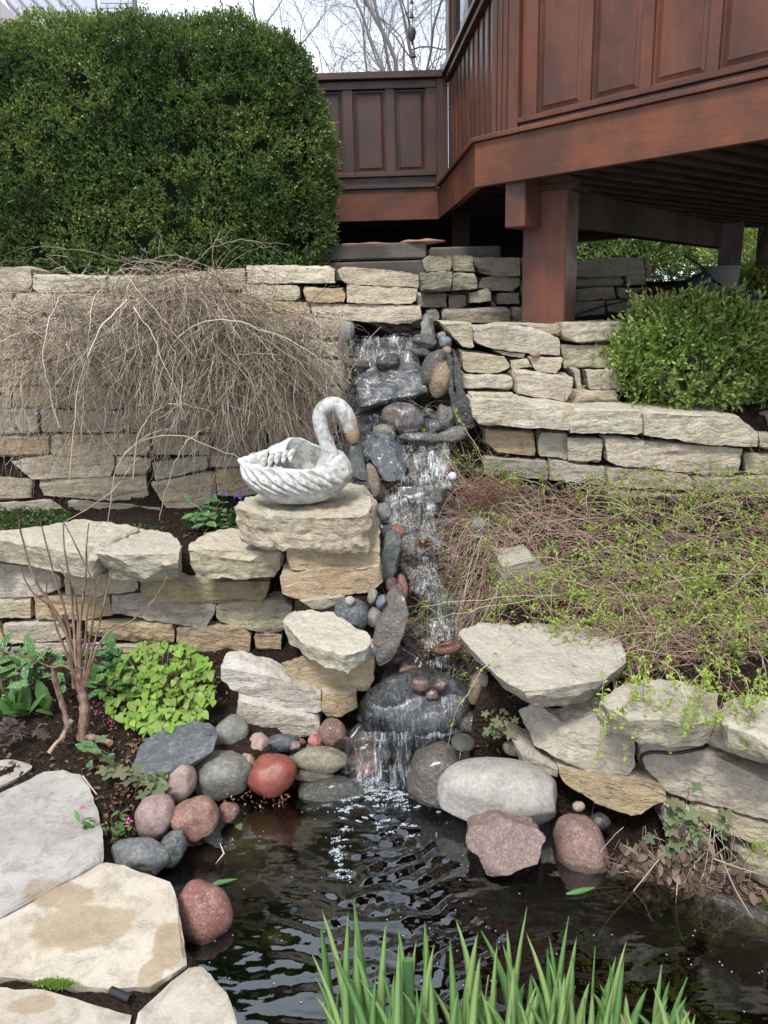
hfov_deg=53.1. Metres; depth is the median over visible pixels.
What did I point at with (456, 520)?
bed stone
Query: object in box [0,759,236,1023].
path
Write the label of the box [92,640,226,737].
barrenwort
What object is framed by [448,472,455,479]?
white pebble
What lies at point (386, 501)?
bed stone
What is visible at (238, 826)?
floating leaf
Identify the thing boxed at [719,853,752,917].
fallen straw
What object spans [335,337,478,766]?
stream bed
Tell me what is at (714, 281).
power cable
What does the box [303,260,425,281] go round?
timber sleeper
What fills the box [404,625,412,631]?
bed stone
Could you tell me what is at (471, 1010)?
iris
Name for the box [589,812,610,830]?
cobble
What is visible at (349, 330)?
stream rock
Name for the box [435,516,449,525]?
bed stone
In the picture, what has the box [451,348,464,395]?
slate rock
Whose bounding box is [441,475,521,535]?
red stemmed plant
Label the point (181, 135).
boxwood hedge
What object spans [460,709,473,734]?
stream rock
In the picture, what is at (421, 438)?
stream rock
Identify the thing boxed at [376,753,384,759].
bed stone
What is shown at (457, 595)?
bed stone
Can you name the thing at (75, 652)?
pruned shrub
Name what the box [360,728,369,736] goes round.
bed stone
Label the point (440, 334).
stream rock
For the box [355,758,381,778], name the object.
stream rock
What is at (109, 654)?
lungwort
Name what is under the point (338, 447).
bed stone
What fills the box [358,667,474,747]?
stream rock
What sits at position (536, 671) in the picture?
stone retaining wall
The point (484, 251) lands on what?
timber sleeper
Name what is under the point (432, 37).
bare tree
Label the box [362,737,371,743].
bed stone
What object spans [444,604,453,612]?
bed stone
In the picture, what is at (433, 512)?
bed stone
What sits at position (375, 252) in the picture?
timber sleeper
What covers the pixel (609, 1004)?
iris
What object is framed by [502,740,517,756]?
cobble
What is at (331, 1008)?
iris
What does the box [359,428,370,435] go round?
bed stone
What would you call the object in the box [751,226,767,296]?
tree
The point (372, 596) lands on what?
stream rock
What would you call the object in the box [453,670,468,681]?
bed stone
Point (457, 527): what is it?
bed stone
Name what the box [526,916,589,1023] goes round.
iris
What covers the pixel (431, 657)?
fallen leaves
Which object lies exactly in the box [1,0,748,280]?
sky
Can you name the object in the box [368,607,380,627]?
stream rock
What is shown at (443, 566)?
bed stone
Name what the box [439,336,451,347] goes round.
stream rock
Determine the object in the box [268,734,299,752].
cobble
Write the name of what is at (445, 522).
bed stone
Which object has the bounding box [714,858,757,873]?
fallen straw
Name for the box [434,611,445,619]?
bed stone
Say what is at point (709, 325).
box shrub
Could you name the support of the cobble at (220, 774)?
on the ground at (494, 693)
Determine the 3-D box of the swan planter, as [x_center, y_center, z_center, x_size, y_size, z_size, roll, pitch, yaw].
[-0.351,-0.254,3.160,0.509,0.430,0.318,-2,16,0]
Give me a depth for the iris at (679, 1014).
1.77 m
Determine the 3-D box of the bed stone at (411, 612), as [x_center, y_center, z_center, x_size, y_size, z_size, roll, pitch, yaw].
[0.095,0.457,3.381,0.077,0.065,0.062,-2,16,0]
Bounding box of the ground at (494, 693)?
[0,295,767,1023]
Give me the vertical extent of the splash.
0.759 m
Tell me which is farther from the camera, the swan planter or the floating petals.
the swan planter
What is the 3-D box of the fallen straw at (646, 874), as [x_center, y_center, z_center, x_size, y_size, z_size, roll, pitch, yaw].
[0.739,1.168,2.328,0.180,0.264,0.014,-4,16,-7]
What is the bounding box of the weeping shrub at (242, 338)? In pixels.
[0,209,380,521]
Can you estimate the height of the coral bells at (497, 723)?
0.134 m
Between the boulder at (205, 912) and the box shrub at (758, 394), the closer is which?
the boulder at (205, 912)
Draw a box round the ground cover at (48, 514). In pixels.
[0,506,235,531]
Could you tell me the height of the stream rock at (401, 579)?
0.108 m
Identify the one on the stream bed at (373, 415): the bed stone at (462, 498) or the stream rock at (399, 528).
the bed stone at (462, 498)
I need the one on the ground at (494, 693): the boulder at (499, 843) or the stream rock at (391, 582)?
the stream rock at (391, 582)
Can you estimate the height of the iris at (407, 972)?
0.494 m
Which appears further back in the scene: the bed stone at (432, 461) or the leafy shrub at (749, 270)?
the leafy shrub at (749, 270)
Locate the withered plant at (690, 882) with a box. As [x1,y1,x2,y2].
[600,822,767,912]
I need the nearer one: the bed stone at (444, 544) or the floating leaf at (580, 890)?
the floating leaf at (580, 890)
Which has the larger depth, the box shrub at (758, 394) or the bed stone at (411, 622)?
the box shrub at (758, 394)
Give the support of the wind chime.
hanging from the bracket arm
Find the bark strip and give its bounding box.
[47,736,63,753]
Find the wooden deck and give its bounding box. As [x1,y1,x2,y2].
[288,0,767,323]
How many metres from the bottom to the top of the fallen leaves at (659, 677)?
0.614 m
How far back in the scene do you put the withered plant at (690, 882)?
2.34 m
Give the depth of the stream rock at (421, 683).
2.88 m
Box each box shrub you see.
[576,274,767,412]
[721,335,767,408]
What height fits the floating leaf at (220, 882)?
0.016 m
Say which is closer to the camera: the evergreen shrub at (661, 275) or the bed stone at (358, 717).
the bed stone at (358, 717)
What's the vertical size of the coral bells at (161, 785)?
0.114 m
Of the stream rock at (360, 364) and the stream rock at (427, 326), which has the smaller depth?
the stream rock at (360, 364)
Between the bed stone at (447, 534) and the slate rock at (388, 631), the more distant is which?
the bed stone at (447, 534)
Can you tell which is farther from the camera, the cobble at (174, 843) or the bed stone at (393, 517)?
the bed stone at (393, 517)
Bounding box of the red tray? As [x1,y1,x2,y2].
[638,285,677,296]
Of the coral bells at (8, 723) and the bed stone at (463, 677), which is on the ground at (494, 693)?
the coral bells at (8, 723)
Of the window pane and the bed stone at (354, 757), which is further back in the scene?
the window pane
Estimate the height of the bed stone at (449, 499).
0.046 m
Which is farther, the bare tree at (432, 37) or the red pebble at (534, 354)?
the bare tree at (432, 37)
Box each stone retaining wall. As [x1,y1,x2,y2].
[0,265,421,511]
[0,519,292,655]
[416,255,651,322]
[435,319,767,497]
[459,544,767,886]
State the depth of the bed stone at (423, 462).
3.76 m
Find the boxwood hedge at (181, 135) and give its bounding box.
[0,0,345,295]
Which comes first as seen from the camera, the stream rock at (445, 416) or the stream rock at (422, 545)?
the stream rock at (422, 545)
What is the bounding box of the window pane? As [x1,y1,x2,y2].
[456,0,471,36]
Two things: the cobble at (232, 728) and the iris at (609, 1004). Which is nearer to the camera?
the iris at (609, 1004)
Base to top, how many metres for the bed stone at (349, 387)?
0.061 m
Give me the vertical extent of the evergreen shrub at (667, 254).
1.686 m
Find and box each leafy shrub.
[694,227,757,272]
[697,252,767,298]
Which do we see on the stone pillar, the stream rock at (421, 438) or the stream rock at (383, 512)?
the stream rock at (383, 512)
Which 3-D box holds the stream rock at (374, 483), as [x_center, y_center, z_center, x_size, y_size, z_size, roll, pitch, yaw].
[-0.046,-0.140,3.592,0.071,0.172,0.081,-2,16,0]
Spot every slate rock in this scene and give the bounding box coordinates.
[338,330,349,359]
[350,446,367,480]
[372,583,408,665]
[380,529,400,581]
[382,525,390,536]
[401,547,409,578]
[446,351,454,397]
[449,388,474,427]
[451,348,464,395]
[477,664,487,686]
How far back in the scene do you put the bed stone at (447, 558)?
3.47 m
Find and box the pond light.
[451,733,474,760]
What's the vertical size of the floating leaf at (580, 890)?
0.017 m
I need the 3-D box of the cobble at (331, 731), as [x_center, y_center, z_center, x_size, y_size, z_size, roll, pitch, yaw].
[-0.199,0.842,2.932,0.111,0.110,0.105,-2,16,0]
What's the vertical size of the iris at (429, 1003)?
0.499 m
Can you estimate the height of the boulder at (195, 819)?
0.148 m
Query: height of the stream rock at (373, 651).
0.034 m
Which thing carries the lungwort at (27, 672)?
on the ground at (494, 693)
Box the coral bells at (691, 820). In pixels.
[627,782,737,882]
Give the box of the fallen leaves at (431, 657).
[394,632,475,680]
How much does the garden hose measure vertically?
0.122 m
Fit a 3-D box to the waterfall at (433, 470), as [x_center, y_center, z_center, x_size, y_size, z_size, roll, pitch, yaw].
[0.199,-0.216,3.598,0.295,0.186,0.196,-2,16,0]
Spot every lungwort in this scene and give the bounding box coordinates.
[0,630,83,692]
[61,630,148,698]
[75,735,115,766]
[182,484,251,534]
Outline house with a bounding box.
[0,0,136,41]
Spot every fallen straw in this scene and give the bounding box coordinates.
[633,858,658,890]
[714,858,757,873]
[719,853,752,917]
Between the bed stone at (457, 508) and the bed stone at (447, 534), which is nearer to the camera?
the bed stone at (447, 534)
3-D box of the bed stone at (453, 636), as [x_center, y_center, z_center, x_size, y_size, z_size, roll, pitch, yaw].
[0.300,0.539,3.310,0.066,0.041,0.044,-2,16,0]
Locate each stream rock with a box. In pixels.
[334,597,368,629]
[341,322,354,340]
[342,358,369,368]
[345,596,354,605]
[355,351,427,409]
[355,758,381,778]
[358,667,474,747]
[366,463,381,499]
[367,427,407,481]
[367,589,377,603]
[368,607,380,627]
[371,648,376,655]
[373,424,395,437]
[375,353,399,368]
[376,594,386,608]
[377,502,390,522]
[382,402,424,433]
[385,577,397,591]
[390,324,414,332]
[390,524,403,536]
[397,574,407,598]
[398,432,443,444]
[398,485,443,506]
[399,665,416,671]
[410,347,429,357]
[410,676,430,690]
[411,333,437,349]
[416,538,431,547]
[421,313,435,336]
[421,349,446,388]
[425,689,438,699]
[428,420,441,432]
[429,361,453,398]
[433,678,447,690]
[436,404,453,430]
[437,331,445,339]
[438,426,466,442]
[438,464,449,473]
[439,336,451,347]
[443,346,451,353]
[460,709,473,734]
[468,671,481,704]
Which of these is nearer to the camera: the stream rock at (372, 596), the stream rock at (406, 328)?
the stream rock at (372, 596)
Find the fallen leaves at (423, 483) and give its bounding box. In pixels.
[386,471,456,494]
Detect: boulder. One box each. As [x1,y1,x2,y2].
[170,795,218,841]
[177,879,232,945]
[247,753,296,797]
[407,741,459,809]
[437,757,557,824]
[466,810,545,876]
[553,813,610,873]
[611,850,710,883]
[703,888,767,923]
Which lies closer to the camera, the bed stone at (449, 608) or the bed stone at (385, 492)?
the bed stone at (449, 608)
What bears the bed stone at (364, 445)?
on the stream bed at (373, 415)
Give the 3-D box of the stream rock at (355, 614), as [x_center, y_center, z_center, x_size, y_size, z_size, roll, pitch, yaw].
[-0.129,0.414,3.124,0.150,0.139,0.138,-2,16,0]
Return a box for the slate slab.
[130,721,218,778]
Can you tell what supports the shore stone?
on the ground at (494, 693)
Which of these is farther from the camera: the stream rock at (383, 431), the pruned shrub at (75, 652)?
the stream rock at (383, 431)
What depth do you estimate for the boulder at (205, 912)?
2.20 m
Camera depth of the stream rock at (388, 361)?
3.92 m
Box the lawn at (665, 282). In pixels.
[606,281,676,287]
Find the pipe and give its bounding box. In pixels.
[108,986,133,1003]
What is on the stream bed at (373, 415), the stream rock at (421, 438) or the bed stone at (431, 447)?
the bed stone at (431, 447)
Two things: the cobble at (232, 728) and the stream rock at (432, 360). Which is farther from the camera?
the stream rock at (432, 360)
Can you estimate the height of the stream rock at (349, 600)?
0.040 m
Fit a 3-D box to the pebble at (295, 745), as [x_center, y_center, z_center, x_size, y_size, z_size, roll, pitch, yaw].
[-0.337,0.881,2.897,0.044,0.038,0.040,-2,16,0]
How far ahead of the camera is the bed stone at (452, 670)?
3.22 m
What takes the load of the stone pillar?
on the ground at (494, 693)
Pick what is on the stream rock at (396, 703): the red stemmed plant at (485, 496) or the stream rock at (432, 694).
the stream rock at (432, 694)
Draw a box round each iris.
[311,909,363,1023]
[331,902,403,1023]
[360,926,421,1023]
[401,921,439,1023]
[415,919,497,1023]
[481,906,541,1023]
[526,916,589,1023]
[583,941,646,1023]
[636,964,694,1023]
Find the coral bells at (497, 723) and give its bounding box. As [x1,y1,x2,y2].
[481,709,529,739]
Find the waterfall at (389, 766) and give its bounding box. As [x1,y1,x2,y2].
[355,731,442,787]
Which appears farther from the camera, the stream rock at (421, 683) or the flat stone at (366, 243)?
the flat stone at (366, 243)
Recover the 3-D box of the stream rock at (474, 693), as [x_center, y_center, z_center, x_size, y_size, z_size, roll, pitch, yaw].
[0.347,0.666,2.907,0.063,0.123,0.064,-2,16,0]
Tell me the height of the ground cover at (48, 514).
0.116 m
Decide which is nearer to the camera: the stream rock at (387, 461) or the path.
the path
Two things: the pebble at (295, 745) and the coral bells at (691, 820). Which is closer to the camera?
the coral bells at (691, 820)
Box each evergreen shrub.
[576,239,641,288]
[577,239,717,297]
[617,228,755,286]
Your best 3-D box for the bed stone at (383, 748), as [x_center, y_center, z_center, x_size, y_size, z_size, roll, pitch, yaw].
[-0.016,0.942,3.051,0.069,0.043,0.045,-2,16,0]
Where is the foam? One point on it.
(399, 794)
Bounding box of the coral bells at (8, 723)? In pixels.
[0,717,50,746]
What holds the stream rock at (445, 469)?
on the stream bed at (373, 415)
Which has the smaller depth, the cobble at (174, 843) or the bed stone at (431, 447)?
the cobble at (174, 843)
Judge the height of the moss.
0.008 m
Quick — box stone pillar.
[221,483,382,737]
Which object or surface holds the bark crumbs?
on the ground at (494, 693)
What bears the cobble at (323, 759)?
on the cobble at (303, 775)
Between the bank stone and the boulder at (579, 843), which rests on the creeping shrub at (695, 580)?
the bank stone
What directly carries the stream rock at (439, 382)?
on the stream bed at (373, 415)
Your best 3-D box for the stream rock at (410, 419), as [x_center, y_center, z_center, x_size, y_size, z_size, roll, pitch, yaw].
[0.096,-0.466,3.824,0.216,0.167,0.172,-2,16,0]
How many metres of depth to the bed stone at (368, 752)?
3.02 m
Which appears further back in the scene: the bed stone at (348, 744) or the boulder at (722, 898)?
the bed stone at (348, 744)
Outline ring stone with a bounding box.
[432,640,463,654]
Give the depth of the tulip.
3.08 m
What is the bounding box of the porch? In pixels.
[273,0,522,311]
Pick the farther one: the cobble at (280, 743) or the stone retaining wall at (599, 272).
the stone retaining wall at (599, 272)
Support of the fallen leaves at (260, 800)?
in the water
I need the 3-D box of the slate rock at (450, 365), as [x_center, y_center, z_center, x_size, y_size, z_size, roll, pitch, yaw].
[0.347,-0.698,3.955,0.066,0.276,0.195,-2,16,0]
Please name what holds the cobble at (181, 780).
on the ground at (494, 693)
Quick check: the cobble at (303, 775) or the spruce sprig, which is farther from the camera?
the cobble at (303, 775)
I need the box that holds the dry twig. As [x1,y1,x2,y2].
[82,775,97,794]
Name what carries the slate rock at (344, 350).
on the stone retaining wall at (374, 292)
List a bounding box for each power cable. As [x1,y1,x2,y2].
[575,297,653,315]
[683,254,705,271]
[711,278,728,295]
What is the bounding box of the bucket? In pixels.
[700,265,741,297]
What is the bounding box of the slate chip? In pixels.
[201,726,215,735]
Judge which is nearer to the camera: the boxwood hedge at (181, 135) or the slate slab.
the slate slab
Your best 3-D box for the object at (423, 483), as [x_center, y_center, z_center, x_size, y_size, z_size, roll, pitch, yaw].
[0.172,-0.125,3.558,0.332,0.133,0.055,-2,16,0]
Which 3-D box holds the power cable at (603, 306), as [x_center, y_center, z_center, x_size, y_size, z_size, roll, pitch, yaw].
[1.498,-1.303,4.859,0.588,0.112,0.076,-4,16,-10]
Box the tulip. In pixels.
[0,650,53,717]
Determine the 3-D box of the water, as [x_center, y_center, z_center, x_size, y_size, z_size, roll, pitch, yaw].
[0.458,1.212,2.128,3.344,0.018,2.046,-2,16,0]
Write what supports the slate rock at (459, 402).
on the stone retaining wall at (543, 386)
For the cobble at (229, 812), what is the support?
in the water
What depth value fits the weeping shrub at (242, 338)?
3.75 m
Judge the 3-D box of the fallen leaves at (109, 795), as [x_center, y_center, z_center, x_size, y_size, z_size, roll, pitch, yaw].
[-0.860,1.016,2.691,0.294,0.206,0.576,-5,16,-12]
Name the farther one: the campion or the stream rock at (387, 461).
the stream rock at (387, 461)
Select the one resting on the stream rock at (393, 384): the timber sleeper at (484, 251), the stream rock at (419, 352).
the stream rock at (419, 352)
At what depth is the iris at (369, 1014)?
1.71 m
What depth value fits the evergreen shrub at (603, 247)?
10.78 m
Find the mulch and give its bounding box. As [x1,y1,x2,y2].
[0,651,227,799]
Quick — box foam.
[327,765,440,882]
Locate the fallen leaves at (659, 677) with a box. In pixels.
[466,493,767,692]
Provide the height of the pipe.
0.022 m
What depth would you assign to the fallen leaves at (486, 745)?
2.86 m
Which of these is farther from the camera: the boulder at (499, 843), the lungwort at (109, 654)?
the lungwort at (109, 654)
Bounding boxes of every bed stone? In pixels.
[336,441,342,449]
[339,382,351,392]
[340,737,356,751]
[347,750,361,763]
[356,710,361,723]
[357,408,365,413]
[358,749,366,761]
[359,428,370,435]
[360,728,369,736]
[361,423,372,431]
[361,439,368,449]
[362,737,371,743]
[363,747,377,759]
[374,743,388,752]
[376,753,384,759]
[379,499,391,505]
[382,489,388,496]
[385,514,398,525]
[393,656,404,664]
[395,650,401,655]
[398,659,411,668]
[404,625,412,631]
[406,617,415,625]
[408,609,413,617]
[408,628,424,639]
[412,458,427,467]
[421,406,434,417]
[427,457,437,464]
[427,506,439,516]
[428,444,439,449]
[429,562,445,571]
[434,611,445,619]
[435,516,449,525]
[439,540,449,546]
[441,519,453,527]
[442,509,455,515]
[442,549,458,558]
[443,530,455,537]
[444,496,454,503]
[444,553,459,565]
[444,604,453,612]
[445,535,456,543]
[446,633,458,639]
[449,648,466,658]
[451,524,462,532]
[451,588,462,598]
[451,600,462,610]
[451,663,463,673]
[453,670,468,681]
[454,501,463,510]
[455,495,466,503]
[455,510,466,521]
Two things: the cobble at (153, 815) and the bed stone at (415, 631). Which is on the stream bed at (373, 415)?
the bed stone at (415, 631)
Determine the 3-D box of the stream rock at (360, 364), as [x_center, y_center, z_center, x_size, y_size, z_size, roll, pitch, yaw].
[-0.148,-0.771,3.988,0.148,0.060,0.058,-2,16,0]
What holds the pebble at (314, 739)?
on the cobble
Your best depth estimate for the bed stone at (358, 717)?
3.08 m
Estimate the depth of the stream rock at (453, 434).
3.73 m
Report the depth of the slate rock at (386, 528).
3.39 m
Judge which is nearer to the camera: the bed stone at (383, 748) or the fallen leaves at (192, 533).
the bed stone at (383, 748)
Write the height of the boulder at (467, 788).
0.231 m
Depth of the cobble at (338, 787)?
2.80 m
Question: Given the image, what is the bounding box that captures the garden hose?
[639,744,708,768]
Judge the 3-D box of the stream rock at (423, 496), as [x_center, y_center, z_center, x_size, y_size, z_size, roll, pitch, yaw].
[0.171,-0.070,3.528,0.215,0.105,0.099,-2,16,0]
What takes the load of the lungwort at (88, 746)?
on the ground at (494, 693)
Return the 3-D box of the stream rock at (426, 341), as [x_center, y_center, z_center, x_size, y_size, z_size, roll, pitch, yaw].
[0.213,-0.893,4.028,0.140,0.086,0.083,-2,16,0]
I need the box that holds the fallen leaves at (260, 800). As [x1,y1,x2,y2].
[223,791,289,807]
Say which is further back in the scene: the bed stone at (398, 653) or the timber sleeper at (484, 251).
the timber sleeper at (484, 251)
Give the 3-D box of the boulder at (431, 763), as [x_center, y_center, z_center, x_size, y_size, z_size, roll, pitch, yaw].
[0.193,0.954,2.780,0.221,0.233,0.235,-2,16,0]
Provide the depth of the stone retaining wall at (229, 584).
3.54 m
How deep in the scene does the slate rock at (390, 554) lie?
3.30 m
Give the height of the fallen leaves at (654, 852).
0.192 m
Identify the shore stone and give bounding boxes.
[299,738,306,746]
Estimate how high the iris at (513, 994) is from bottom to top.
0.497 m
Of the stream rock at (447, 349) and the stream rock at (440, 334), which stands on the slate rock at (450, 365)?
the stream rock at (447, 349)
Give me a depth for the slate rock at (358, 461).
3.70 m
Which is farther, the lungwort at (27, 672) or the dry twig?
the lungwort at (27, 672)
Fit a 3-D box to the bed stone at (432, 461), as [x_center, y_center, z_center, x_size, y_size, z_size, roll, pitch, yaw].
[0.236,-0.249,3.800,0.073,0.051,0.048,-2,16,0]
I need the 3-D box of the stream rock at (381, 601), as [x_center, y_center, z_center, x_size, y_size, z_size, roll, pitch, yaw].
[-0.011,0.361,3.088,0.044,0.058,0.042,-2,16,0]
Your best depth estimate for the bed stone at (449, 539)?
3.54 m
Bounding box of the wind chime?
[407,0,415,57]
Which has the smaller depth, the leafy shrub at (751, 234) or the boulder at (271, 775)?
the boulder at (271, 775)
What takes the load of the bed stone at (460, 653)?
on the stream bed at (373, 415)
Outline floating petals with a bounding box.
[209,813,762,1011]
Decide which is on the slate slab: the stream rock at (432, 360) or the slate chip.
the slate chip
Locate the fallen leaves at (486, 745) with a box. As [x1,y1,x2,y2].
[475,708,519,754]
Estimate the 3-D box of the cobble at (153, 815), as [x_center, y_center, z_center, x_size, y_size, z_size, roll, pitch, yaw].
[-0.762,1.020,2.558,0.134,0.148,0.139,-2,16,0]
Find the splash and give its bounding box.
[345,368,442,552]
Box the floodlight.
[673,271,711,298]
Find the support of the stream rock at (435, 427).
on the waterfall
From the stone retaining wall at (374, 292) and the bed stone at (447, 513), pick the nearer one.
the bed stone at (447, 513)
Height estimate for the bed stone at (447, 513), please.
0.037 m
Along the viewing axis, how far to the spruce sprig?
2.29 m
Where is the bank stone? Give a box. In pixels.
[470,517,484,532]
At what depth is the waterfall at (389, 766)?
2.86 m
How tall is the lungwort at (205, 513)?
0.191 m
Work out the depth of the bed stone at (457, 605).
3.37 m
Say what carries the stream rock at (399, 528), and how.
on the waterfall
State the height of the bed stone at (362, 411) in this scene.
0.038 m
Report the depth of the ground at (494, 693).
3.19 m
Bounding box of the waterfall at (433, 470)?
[404,446,449,482]
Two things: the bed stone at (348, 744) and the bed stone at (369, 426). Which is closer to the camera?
the bed stone at (348, 744)
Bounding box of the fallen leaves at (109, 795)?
[95,746,176,853]
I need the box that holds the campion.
[74,806,132,841]
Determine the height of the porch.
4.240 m
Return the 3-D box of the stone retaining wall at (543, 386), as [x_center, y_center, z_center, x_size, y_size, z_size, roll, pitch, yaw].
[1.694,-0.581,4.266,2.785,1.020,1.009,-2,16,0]
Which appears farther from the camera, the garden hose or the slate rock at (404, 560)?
the slate rock at (404, 560)
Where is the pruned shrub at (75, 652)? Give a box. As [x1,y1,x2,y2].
[0,509,167,746]
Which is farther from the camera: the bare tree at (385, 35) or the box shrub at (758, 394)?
the bare tree at (385, 35)
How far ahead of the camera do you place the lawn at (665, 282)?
11.19 m
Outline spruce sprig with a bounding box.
[743,829,767,911]
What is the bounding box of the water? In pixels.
[156,757,767,1023]
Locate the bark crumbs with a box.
[0,664,219,792]
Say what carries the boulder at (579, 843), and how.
on the ground at (494, 693)
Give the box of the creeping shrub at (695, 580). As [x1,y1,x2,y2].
[367,378,767,813]
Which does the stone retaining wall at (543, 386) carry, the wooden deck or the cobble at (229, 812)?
the wooden deck
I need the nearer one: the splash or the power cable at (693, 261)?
the splash
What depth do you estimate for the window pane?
5.00 m
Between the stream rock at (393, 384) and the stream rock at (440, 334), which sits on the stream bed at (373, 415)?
the stream rock at (393, 384)
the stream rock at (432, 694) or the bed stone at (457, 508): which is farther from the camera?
the bed stone at (457, 508)
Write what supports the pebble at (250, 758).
on the cobble at (220, 774)
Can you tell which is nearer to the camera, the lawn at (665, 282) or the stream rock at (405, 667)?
the stream rock at (405, 667)
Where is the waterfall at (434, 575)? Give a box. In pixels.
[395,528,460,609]
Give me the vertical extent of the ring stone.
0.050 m
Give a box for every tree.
[192,0,445,71]
[227,0,417,72]
[234,0,445,72]
[297,0,448,187]
[327,0,448,165]
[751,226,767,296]
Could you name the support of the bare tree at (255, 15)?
on the lawn at (665, 282)
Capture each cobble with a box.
[111,837,170,874]
[134,794,174,839]
[160,829,187,867]
[165,765,196,802]
[194,750,251,800]
[215,714,248,744]
[219,801,239,822]
[250,732,269,750]
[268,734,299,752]
[292,746,347,773]
[295,769,334,782]
[298,773,365,801]
[318,717,345,747]
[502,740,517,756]
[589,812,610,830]
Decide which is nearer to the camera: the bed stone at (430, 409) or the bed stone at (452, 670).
the bed stone at (452, 670)
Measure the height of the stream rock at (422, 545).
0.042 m
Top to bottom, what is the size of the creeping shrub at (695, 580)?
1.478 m
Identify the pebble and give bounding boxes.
[242,753,254,766]
[290,741,300,750]
[308,734,321,745]
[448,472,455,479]
[530,351,539,357]
[572,801,584,811]
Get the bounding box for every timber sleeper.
[302,243,426,262]
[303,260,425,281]
[428,246,500,257]
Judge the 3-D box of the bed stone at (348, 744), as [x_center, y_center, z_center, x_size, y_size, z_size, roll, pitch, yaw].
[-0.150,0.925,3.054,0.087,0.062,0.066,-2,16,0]
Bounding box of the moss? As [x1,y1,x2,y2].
[28,975,82,990]
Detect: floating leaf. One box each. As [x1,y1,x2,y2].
[212,879,236,885]
[235,822,242,829]
[566,887,594,894]
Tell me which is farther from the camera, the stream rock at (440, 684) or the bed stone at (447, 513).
the bed stone at (447, 513)
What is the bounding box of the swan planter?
[238,397,359,503]
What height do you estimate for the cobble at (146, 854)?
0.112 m
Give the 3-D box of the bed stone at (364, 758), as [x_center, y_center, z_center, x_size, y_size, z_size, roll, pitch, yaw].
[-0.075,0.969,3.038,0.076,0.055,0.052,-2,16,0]
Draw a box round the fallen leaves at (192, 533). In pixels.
[160,505,233,536]
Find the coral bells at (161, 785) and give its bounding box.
[95,753,170,800]
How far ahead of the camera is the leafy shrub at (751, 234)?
10.02 m

